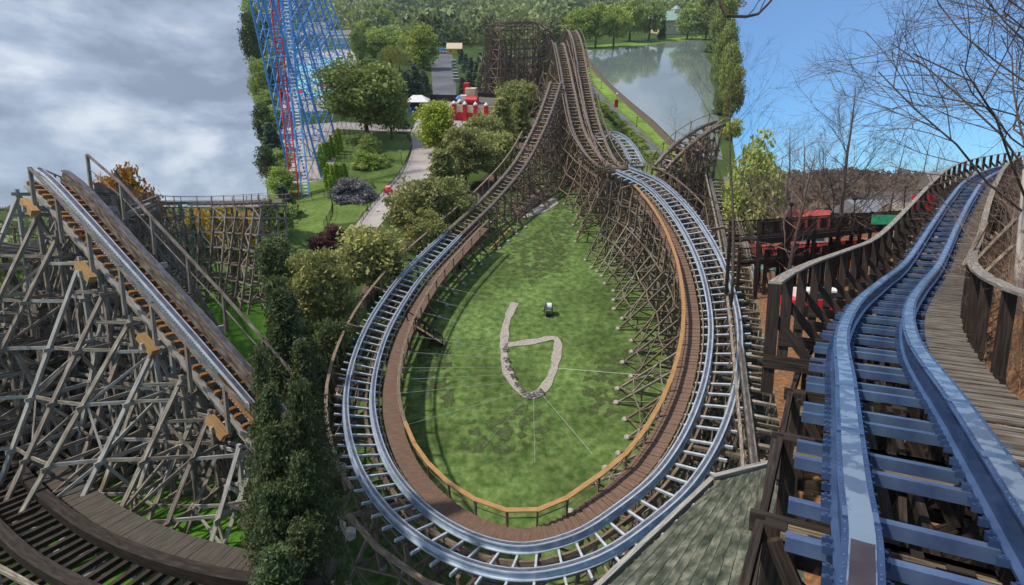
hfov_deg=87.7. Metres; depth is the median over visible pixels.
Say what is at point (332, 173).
arborvitae
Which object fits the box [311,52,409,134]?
shade tree
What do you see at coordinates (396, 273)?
pine tree
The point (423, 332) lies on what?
service stair
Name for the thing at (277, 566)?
dark conifer
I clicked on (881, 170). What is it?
bare tree
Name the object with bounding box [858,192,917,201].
grey roofed hall
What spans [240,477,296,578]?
dark conifer
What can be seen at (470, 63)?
fir tree
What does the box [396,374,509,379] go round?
guy wire
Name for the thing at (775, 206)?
bare tree
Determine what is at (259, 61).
edge tree
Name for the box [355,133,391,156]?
planting bed
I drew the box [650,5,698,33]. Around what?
lakeside pavilion
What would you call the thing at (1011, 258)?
brush thicket
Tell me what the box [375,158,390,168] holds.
shrub
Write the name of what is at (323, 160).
arborvitae
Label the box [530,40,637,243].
wooden coaster track
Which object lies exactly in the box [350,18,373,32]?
woodland tree
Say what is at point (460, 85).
fir tree
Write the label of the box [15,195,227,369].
wooden coaster track
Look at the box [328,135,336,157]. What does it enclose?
arborvitae
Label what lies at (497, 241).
loose board
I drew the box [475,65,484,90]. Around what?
fir tree
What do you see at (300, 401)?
dark conifer
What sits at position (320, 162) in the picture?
arborvitae
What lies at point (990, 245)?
bank brace
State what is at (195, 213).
autumn tree
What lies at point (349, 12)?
tree
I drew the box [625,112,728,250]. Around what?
wooden coaster track
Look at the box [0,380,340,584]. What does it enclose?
wooden coaster track
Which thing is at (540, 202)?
timber stack
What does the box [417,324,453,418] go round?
bare patch
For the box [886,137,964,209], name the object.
bare tree
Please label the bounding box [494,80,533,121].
pine tree
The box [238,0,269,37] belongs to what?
edge tree
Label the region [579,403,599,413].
bare patch
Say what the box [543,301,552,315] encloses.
cable reel
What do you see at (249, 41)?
edge tree
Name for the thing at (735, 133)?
shore tree
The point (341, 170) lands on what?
arborvitae
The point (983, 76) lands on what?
bare tree
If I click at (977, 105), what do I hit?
birch tree
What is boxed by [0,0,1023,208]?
sky
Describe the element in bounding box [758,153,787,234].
leafy evergreen
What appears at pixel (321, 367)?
pine tree
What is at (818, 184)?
bare tree
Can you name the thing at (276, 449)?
dark conifer
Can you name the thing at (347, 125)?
side path
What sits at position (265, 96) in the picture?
edge tree
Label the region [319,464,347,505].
pine tree
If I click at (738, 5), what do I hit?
shore tree
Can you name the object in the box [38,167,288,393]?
wooden coaster track
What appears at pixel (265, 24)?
edge tree
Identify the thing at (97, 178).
autumn tree
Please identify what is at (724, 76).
shore tree
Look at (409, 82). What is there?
fir tree
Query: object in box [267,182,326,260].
lawn
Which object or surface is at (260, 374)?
dark conifer
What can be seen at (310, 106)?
pool deck
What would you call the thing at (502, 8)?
distant wood
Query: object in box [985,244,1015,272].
log
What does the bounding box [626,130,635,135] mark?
hedge shrub
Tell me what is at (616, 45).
shore
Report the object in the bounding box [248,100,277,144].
edge tree
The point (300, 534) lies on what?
dark conifer
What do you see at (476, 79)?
pine tree
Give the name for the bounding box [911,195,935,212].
red notice box
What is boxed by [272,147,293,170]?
edge tree
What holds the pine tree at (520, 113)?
on the park ground at (473, 48)
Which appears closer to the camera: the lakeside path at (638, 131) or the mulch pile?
the mulch pile
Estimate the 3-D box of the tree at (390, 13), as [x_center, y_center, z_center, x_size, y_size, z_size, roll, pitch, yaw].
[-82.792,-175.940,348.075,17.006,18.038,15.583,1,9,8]
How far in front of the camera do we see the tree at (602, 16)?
283.25 m
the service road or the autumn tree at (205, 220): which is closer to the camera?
the autumn tree at (205, 220)
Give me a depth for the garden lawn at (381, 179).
92.72 m
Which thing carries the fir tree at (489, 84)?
on the park ground at (473, 48)
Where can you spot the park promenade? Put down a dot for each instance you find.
(418, 164)
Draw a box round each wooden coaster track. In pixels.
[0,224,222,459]
[0,296,175,490]
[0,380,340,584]
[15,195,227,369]
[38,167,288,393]
[324,81,768,584]
[478,19,554,106]
[478,54,544,116]
[504,51,542,117]
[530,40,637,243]
[555,27,635,222]
[574,131,647,204]
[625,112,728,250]
[670,172,779,583]
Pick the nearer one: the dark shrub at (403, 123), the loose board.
the loose board
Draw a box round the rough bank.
[588,67,683,167]
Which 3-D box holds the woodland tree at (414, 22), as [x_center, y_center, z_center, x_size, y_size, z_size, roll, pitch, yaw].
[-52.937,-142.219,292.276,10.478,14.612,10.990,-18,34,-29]
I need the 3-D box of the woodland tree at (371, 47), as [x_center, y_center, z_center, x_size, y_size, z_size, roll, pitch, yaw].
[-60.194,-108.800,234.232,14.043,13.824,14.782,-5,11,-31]
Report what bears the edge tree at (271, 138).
on the park ground at (473, 48)
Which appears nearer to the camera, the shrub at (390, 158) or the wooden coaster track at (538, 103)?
the shrub at (390, 158)
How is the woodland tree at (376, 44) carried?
on the park ground at (473, 48)
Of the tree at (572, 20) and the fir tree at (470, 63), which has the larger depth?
the tree at (572, 20)
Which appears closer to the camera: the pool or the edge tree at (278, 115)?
the edge tree at (278, 115)
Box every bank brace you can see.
[961,222,987,268]
[975,218,1016,262]
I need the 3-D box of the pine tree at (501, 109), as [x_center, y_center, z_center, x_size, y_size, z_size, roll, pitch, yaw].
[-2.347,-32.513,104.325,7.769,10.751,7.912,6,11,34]
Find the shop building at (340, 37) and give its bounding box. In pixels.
[333,36,350,43]
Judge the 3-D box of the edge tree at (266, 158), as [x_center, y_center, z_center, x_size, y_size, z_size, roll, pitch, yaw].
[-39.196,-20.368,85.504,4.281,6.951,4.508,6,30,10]
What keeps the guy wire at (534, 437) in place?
attached to the wooden coaster track at (678, 428)
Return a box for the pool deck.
[283,49,356,112]
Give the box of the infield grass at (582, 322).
[333,141,761,584]
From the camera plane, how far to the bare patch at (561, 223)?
73.61 m
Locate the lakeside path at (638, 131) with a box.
[588,85,675,173]
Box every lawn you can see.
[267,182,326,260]
[315,133,410,223]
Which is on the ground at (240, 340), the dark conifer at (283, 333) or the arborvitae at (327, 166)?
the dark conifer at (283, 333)
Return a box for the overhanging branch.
[718,0,771,17]
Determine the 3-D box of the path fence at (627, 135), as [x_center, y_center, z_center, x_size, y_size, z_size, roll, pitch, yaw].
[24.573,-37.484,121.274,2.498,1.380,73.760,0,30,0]
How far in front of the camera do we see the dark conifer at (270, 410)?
16.98 m
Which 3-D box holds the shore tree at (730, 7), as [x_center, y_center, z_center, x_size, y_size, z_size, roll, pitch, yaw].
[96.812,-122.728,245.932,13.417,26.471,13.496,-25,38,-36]
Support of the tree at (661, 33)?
on the park ground at (473, 48)
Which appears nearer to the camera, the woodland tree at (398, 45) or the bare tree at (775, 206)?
the bare tree at (775, 206)
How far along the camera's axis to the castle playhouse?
130.51 m
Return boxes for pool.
[296,56,346,96]
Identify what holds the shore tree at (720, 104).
on the park ground at (473, 48)
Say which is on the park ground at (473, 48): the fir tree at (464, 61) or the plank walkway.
the fir tree at (464, 61)
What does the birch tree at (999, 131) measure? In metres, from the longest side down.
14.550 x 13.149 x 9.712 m
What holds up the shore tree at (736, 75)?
on the park ground at (473, 48)
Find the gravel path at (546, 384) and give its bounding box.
[500,302,561,398]
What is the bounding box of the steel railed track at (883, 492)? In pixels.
[738,163,1023,584]
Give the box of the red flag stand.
[614,93,617,106]
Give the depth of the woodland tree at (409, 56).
217.16 m
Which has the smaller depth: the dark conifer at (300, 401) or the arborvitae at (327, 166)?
the dark conifer at (300, 401)
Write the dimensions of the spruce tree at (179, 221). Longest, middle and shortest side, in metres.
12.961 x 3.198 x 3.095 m
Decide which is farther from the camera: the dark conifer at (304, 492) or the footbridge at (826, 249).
the footbridge at (826, 249)
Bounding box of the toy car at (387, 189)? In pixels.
[384,185,392,194]
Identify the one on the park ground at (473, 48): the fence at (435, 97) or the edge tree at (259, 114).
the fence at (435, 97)
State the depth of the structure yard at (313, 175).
100.89 m
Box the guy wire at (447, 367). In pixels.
[432,367,463,367]
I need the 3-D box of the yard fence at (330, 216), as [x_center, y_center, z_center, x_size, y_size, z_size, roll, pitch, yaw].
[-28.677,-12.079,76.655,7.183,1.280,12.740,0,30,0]
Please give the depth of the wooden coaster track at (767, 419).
33.91 m
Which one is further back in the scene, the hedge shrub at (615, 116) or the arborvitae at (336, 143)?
the hedge shrub at (615, 116)
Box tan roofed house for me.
[882,202,997,244]
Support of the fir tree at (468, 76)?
on the park ground at (473, 48)
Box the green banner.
[871,215,900,223]
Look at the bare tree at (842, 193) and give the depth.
43.62 m
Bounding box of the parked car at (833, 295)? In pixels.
[780,287,845,316]
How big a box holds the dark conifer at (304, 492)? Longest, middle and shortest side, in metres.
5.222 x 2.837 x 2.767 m
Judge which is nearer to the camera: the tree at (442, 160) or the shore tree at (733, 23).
the tree at (442, 160)
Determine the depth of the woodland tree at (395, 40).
233.49 m
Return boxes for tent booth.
[407,95,429,111]
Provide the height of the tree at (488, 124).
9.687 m
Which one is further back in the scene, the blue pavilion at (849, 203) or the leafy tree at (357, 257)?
the blue pavilion at (849, 203)
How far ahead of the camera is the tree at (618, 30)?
290.68 m
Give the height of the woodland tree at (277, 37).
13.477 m
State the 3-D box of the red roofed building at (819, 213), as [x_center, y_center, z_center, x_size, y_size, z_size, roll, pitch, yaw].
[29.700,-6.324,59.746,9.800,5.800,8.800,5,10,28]
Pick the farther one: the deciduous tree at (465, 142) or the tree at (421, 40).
the tree at (421, 40)
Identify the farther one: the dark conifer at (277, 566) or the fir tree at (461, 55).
the fir tree at (461, 55)
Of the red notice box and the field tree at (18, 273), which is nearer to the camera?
the red notice box
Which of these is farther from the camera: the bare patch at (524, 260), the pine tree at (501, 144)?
the pine tree at (501, 144)
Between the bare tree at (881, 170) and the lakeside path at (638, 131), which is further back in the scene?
the lakeside path at (638, 131)
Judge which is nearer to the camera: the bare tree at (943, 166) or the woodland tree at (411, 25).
the bare tree at (943, 166)
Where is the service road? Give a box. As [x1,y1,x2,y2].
[431,53,455,94]
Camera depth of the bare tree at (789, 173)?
42.76 m
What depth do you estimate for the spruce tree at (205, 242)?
83.08 m
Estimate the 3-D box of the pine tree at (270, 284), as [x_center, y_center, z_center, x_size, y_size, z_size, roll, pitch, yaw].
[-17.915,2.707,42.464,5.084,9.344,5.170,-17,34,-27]
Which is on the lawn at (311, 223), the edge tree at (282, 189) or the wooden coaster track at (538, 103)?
the edge tree at (282, 189)
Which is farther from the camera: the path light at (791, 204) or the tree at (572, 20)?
the tree at (572, 20)
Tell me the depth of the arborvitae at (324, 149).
98.60 m
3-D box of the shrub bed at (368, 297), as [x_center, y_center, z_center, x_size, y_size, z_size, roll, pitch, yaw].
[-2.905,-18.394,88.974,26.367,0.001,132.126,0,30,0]
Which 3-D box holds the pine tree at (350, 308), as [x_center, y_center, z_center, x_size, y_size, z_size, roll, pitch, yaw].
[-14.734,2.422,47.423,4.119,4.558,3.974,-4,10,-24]
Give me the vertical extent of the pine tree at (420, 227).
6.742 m
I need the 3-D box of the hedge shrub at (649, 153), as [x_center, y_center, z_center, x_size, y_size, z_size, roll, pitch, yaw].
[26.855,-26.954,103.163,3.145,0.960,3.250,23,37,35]
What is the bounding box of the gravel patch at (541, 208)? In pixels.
[520,196,557,218]
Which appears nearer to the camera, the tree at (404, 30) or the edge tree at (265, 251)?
the edge tree at (265, 251)
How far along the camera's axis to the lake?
190.47 m
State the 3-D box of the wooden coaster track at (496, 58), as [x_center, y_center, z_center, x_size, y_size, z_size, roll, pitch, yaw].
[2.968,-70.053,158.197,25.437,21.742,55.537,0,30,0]
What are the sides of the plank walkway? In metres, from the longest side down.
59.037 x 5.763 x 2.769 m
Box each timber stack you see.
[518,195,542,198]
[524,199,548,203]
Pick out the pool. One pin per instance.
(304, 80)
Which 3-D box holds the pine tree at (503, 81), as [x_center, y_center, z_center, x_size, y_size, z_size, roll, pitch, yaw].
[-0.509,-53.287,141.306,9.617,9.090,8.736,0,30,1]
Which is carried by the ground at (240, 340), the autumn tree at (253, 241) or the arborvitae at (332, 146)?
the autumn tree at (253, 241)
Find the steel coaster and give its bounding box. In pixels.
[249,0,352,197]
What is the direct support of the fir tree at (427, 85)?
on the park ground at (473, 48)
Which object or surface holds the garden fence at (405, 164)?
on the park promenade
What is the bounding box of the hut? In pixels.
[446,43,462,53]
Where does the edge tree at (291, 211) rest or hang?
on the park ground at (473, 48)
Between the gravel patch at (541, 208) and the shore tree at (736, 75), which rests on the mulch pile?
the gravel patch at (541, 208)
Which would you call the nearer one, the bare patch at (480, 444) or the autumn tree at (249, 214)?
the bare patch at (480, 444)
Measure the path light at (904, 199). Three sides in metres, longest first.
7.934 x 0.530 x 0.336 m
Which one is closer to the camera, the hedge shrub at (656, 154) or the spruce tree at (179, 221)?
the spruce tree at (179, 221)
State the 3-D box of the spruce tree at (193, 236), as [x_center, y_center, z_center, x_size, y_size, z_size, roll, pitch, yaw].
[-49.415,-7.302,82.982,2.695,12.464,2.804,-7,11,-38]
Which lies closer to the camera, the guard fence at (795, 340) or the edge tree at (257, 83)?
the guard fence at (795, 340)
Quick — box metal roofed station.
[915,171,976,196]
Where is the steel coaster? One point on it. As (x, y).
(290, 54)
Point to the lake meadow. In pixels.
(610, 126)
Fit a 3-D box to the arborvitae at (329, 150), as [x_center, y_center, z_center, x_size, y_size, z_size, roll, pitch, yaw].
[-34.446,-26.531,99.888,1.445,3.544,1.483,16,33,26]
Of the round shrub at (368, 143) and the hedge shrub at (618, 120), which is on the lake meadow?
the hedge shrub at (618, 120)
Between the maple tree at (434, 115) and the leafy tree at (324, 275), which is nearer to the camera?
the leafy tree at (324, 275)
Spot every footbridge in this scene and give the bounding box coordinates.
[724,210,932,298]
[735,239,906,294]
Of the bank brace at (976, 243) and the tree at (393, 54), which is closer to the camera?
the bank brace at (976, 243)
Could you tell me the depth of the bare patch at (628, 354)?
46.87 m
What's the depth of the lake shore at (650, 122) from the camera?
141.72 m
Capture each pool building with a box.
[287,30,354,41]
[305,22,327,29]
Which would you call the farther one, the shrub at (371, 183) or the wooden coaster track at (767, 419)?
the shrub at (371, 183)
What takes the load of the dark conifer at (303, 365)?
on the ground at (240, 340)
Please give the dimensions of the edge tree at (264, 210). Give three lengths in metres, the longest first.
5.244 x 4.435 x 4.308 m
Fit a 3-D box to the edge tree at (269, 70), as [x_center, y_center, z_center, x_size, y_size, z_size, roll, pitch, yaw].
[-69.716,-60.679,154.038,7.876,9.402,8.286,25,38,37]
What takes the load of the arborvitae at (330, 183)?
on the garden lawn at (381, 179)
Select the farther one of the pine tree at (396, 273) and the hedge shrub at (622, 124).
the hedge shrub at (622, 124)
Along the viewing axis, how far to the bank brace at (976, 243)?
18.06 m
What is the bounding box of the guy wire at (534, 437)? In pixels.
[533,397,534,452]
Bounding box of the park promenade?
[340,101,466,245]
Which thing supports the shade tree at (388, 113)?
on the garden lawn at (381, 179)
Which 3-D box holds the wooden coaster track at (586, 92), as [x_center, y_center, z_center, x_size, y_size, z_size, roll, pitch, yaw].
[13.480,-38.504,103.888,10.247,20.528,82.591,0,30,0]
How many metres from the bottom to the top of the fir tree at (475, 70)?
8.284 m
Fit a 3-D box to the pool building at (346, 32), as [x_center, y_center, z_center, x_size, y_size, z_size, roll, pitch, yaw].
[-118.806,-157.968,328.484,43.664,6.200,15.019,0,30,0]
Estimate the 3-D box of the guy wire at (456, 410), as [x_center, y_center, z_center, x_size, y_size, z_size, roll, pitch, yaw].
[-3.304,8.348,38.650,10.857,0.205,0.026,-8,12,-41]
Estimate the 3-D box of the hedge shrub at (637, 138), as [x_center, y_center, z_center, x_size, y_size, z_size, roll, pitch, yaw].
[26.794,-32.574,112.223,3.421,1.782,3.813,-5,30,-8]
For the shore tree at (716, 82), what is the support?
on the park ground at (473, 48)
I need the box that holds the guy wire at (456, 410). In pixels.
[403,392,519,425]
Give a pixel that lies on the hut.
(453, 48)
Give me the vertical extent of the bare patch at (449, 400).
0.001 m
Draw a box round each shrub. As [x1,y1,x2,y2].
[305,231,337,255]
[320,222,346,245]
[326,177,377,204]
[351,149,380,170]
[355,132,383,153]
[366,179,374,186]
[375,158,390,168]
[380,154,393,161]
[395,117,410,128]
[595,100,608,107]
[604,110,617,117]
[610,114,619,120]
[611,118,626,124]
[618,120,627,128]
[620,126,634,132]
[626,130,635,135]
[630,133,645,143]
[640,142,648,149]
[644,150,653,156]
[650,151,659,159]
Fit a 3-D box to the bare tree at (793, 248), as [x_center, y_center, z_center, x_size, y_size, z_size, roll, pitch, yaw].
[18.403,-4.667,36.010,6.275,9.974,5.948,-8,12,-41]
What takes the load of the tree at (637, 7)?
on the park ground at (473, 48)
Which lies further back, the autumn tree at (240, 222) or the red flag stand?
the red flag stand
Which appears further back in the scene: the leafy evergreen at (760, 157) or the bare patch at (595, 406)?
the leafy evergreen at (760, 157)
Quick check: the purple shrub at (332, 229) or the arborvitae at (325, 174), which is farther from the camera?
the arborvitae at (325, 174)
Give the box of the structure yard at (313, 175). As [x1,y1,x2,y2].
[268,126,335,182]
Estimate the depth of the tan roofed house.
76.96 m
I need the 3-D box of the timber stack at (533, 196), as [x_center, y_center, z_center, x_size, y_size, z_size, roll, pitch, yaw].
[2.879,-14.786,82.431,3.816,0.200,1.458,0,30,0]
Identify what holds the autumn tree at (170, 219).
on the ground at (240, 340)
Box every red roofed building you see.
[743,241,825,273]
[751,210,829,241]
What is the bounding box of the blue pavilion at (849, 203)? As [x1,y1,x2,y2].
[830,200,900,214]
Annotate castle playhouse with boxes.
[452,82,509,120]
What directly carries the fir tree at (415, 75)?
on the park ground at (473, 48)
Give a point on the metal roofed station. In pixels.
(924, 184)
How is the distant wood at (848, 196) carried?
on the ground at (783, 379)
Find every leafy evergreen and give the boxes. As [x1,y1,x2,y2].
[720,127,781,239]
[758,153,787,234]
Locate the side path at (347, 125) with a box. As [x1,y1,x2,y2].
[297,122,410,132]
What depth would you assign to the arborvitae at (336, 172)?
85.23 m
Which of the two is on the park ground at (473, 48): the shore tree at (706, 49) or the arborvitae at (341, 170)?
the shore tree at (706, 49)
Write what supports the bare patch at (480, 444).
on the infield grass at (582, 322)
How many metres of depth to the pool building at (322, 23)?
345.49 m
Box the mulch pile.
[512,188,552,218]
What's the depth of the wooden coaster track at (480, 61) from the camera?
139.43 m
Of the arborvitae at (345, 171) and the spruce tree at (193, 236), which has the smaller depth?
the spruce tree at (193, 236)
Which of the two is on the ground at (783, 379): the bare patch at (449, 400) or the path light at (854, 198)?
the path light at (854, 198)
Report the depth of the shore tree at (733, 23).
182.52 m
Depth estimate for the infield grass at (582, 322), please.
43.45 m
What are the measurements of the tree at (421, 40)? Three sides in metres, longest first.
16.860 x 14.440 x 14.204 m
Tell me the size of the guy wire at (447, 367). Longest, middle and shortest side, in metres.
9.215 x 1.271 x 0.026 m
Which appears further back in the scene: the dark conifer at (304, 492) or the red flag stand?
the red flag stand
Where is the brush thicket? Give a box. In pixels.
[776,2,1023,427]
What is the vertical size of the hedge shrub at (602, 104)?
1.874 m
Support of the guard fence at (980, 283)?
attached to the steel railed track at (883, 492)
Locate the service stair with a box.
[406,310,443,346]
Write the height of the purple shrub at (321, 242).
2.238 m
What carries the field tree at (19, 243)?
on the ground at (240, 340)
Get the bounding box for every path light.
[788,202,793,261]
[850,197,857,266]
[899,185,907,259]
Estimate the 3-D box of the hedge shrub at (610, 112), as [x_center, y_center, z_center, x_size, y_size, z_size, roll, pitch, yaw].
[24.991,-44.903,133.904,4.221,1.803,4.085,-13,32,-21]
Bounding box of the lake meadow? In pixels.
[590,80,709,222]
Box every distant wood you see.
[0,205,259,247]
[254,0,704,42]
[780,166,939,214]
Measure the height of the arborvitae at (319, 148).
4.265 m
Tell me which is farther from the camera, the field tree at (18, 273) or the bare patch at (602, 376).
the field tree at (18, 273)
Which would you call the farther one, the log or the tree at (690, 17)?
the tree at (690, 17)
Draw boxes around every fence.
[297,191,332,229]
[359,136,411,223]
[430,94,458,101]
[595,99,658,166]
[760,151,1023,393]
[921,155,1023,426]
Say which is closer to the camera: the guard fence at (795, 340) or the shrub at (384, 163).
the guard fence at (795, 340)
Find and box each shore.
[579,35,708,51]
[585,53,685,156]
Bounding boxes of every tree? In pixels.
[0,230,40,280]
[0,257,23,296]
[92,171,108,184]
[101,161,166,231]
[162,211,188,259]
[177,204,190,270]
[184,206,214,237]
[188,206,202,282]
[196,205,240,281]
[200,225,214,283]
[220,208,252,274]
[228,236,240,284]
[236,11,266,65]
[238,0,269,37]
[239,210,256,274]
[244,215,271,257]
[245,54,270,100]
[246,54,283,76]
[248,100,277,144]
[250,231,299,282]
[252,144,282,179]
[253,89,279,107]
[253,104,287,132]
[257,194,284,231]
[259,22,279,49]
[260,39,280,56]
[260,121,288,154]
[261,166,295,193]
[261,274,314,344]
[263,65,283,98]
[263,198,300,231]
[269,25,289,46]
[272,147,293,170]
[273,184,306,218]
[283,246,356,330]
[293,318,341,427]
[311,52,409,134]
[313,317,360,383]
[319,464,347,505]
[324,295,367,334]
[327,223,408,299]
[346,8,366,24]
[347,26,367,60]
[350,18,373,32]
[359,28,390,59]
[365,26,383,56]
[367,38,383,60]
[372,7,394,25]
[372,80,410,139]
[375,255,413,295]
[376,44,409,74]
[379,24,397,39]
[381,30,407,54]
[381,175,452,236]
[388,49,408,70]
[390,26,410,47]
[396,37,410,57]
[399,70,417,105]
[402,207,447,261]
[403,22,440,68]
[405,23,414,51]
[405,44,415,63]
[407,19,418,29]
[409,65,430,100]
[410,98,457,148]
[420,69,432,98]
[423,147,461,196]
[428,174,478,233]
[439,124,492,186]
[449,24,465,41]
[456,49,463,63]
[456,76,464,94]
[459,53,468,71]
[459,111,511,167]
[464,56,473,78]
[464,71,475,86]
[471,130,521,181]
[472,61,478,84]
[474,63,484,85]
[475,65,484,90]
[480,70,492,97]
[489,95,521,145]
[492,73,520,92]
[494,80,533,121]
[511,93,532,139]
[514,79,540,105]
[558,6,596,41]
[580,3,616,47]
[604,2,634,46]
[615,0,652,41]
[634,8,860,301]
[637,0,667,39]
[656,18,666,38]
[674,2,703,38]
[694,0,719,38]
[701,42,714,52]
[702,0,746,20]
[707,0,738,54]
[711,98,732,114]
[712,72,722,85]
[713,18,741,74]
[717,39,745,95]
[722,63,747,121]
[722,118,745,139]
[723,119,835,273]
[724,146,840,270]
[748,150,814,272]
[768,61,943,277]
[776,0,1023,314]
[777,125,840,216]
[788,137,865,212]
[818,0,1023,238]
[851,123,940,233]
[872,127,967,253]
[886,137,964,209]
[887,1,1023,144]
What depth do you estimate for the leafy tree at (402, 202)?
62.57 m
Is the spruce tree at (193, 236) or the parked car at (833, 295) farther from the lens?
the spruce tree at (193, 236)
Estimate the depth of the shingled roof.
13.88 m
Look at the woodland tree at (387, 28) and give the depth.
281.36 m
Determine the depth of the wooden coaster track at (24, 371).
22.11 m
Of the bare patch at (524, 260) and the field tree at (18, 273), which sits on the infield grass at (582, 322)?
the bare patch at (524, 260)
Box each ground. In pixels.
[0,242,277,584]
[264,24,779,503]
[757,234,1023,584]
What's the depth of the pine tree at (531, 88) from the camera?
133.88 m
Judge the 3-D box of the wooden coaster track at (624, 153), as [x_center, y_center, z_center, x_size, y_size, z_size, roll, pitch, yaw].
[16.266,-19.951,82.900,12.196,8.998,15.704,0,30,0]
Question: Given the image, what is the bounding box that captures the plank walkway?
[924,177,1023,471]
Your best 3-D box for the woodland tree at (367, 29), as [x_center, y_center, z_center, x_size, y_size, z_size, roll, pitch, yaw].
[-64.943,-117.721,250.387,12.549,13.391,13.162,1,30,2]
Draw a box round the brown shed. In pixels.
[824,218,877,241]
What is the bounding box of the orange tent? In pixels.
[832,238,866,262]
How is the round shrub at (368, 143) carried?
on the garden lawn at (381, 179)
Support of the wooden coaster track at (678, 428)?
on the park ground at (473, 48)
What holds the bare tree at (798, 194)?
on the ground at (783, 379)
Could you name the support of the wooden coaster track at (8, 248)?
on the ground at (240, 340)
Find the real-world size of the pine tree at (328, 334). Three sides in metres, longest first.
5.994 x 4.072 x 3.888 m
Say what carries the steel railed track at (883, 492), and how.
on the ground at (783, 379)
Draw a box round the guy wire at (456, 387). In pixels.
[396,382,510,393]
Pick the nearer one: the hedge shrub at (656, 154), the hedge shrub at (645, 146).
the hedge shrub at (656, 154)
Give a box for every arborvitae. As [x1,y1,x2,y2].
[317,144,324,155]
[319,155,322,175]
[321,142,328,160]
[321,156,326,172]
[322,167,328,191]
[325,141,331,159]
[325,163,329,174]
[327,174,333,196]
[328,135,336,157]
[328,164,337,185]
[332,133,340,153]
[333,163,340,183]
[336,128,344,151]
[338,164,344,181]
[342,163,348,178]
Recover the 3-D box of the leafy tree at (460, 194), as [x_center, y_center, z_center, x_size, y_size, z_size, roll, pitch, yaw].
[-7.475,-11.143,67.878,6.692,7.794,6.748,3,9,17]
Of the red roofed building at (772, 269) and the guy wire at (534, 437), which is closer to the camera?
the guy wire at (534, 437)
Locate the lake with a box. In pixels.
[586,39,722,159]
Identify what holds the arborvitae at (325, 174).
on the garden lawn at (381, 179)
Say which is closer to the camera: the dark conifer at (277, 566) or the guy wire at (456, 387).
the dark conifer at (277, 566)
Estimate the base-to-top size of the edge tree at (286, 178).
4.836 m
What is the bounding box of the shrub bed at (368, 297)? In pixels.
[324,115,542,531]
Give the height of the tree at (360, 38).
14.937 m
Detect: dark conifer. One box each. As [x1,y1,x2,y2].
[235,282,350,487]
[236,344,282,543]
[237,380,289,547]
[239,416,338,565]
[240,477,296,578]
[245,539,309,584]
[277,447,362,584]
[282,375,357,559]
[282,515,344,584]
[283,335,355,515]
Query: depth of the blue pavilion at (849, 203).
89.44 m
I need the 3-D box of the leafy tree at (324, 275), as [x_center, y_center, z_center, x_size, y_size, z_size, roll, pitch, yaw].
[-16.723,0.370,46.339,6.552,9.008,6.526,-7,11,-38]
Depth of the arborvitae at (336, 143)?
102.73 m
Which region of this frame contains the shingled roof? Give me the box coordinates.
[594,460,805,584]
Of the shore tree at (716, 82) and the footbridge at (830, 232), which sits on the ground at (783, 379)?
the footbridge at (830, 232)
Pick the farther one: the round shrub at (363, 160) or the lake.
the lake
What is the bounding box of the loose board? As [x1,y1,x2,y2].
[489,226,512,249]
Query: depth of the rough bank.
140.53 m
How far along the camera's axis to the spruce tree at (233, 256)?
83.08 m
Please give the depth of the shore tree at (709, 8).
333.53 m
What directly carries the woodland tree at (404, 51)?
on the park ground at (473, 48)
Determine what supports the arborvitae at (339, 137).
on the garden lawn at (381, 179)
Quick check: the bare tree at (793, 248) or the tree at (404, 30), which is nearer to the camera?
the bare tree at (793, 248)
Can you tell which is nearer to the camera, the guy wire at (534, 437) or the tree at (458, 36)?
the guy wire at (534, 437)
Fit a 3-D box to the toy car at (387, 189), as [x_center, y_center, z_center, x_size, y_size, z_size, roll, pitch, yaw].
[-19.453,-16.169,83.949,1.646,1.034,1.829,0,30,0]
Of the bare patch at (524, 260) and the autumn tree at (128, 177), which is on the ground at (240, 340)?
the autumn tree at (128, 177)
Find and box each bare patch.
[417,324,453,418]
[443,368,456,412]
[459,439,525,454]
[468,404,554,446]
[500,230,563,285]
[550,196,575,256]
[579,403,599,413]
[582,352,642,416]
[614,347,650,362]
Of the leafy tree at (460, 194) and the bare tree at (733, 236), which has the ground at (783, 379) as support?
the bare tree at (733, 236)
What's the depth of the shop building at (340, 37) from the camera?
312.74 m
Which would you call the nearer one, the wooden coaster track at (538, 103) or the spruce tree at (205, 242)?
the spruce tree at (205, 242)
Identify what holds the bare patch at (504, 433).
on the infield grass at (582, 322)
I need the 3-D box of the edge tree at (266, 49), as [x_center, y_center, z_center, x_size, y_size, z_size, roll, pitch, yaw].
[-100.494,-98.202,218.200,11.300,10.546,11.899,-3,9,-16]
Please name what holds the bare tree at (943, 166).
on the ground at (783, 379)

